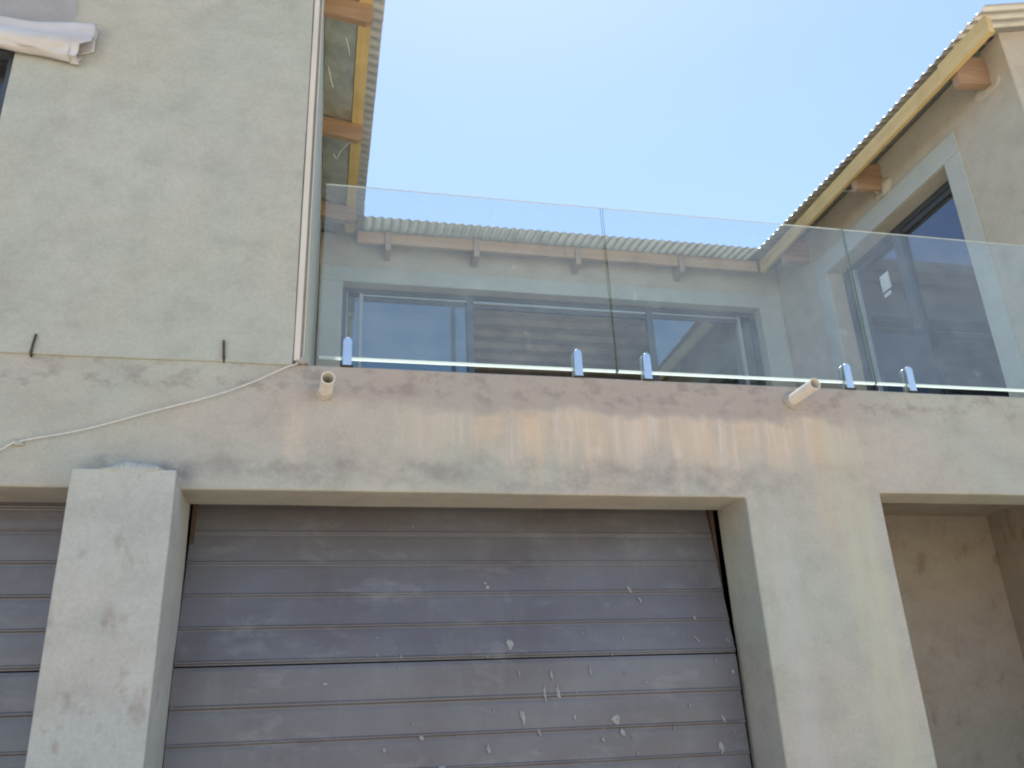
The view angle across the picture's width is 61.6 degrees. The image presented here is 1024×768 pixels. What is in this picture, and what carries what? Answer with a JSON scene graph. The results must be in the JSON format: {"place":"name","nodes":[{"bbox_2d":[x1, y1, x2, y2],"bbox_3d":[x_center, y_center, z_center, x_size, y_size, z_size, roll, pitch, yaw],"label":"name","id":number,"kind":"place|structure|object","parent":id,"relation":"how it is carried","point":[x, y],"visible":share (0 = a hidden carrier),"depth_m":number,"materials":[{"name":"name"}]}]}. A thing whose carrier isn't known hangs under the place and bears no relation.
{"place":"outdoors","nodes":[
{"label":"outdoors","id":0,"kind":"place"},
{"bbox_2d":[0,0,1023,767],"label":"house","id":1,"kind":"structure","parent":0,"point":[310,560],"depth_m":4.65,"materials":[{"name":"paint"}]},
{"bbox_2d":[0,48,15,118],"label":"window","id":2,"kind":"structure","parent":1,"relation":"in","point":[6,56],"depth_m":4.79,"materials":[{"name":"grey metal"}]},
{"bbox_2d":[29,334,36,356],"bbox_3d":[-2.329,-0.187,4.184,0.022,0.116,0.034,2,-23,-12],"label":"steel stub","id":3,"kind":"object","parent":1,"relation":"attached to","point":[32,346],"visible":1,"depth_m":4.17,"materials":[{"name":"brown metal"}]},
{"bbox_2d":[0,502,65,767],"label":"garage door","id":4,"kind":"structure","parent":1,"relation":"in","point":[30,532],"depth_m":4.04,"materials":[{"name":"grey paint"}]},
{"bbox_2d":[0,16,97,64],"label":"plastic sheet","id":5,"kind":"object","parent":1,"relation":"hanging from","point":[71,42],"visible":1,"depth_m":4.77,"materials":[{"name":"grey plastic"}]},
{"bbox_2d":[0,363,297,450],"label":"cable","id":6,"kind":"object","parent":1,"relation":"attached to","point":[6,446],"visible":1,"depth_m":4.16,"materials":[{"name":"white plastic"}]},
{"bbox_2d":[222,340,224,362],"bbox_3d":[-1.467,-0.166,4.376,0.020,0.117,0.034,2,-23,-12],"label":"steel stub","id":7,"kind":"object","parent":1,"relation":"attached to","point":[223,352],"visible":1,"depth_m":4.36,"materials":[{"name":"grey metal"}]},
{"bbox_2d":[163,504,750,767],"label":"garage door","id":8,"kind":"structure","parent":1,"relation":"in","point":[264,584],"depth_m":4.43,"materials":[{"name":"grey paint"}]},
{"bbox_2d":[340,287,765,385],"bbox_3d":[0.555,0.268,8.822,4.581,2.488,0.098,2,-23,-12],"label":"window","id":9,"kind":"structure","parent":1,"relation":"in","point":[406,328],"depth_m":9.07,"materials":[{"name":"glass"}]},
{"bbox_2d":[318,184,1023,392],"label":"glass balustrade","id":10,"kind":"object","parent":1,"relation":"on","point":[845,380],"visible":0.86,"depth_m":5.05,"materials":[{"name":"glass"}]},
{"bbox_2d":[842,180,951,393],"bbox_3d":[3.681,-0.351,7.619,0.065,2.452,1.826,2,-23,-12],"label":"window","id":11,"kind":"structure","parent":1,"relation":"in","point":[918,315],"depth_m":7.97,"materials":[{"name":"grey metal"}]},
{"bbox_2d":[364,0,1023,247],"label":"sky","id":12,"kind":"structure","parent":0,"point":[724,109],"materials":[{"name":"blue"}]}
]}

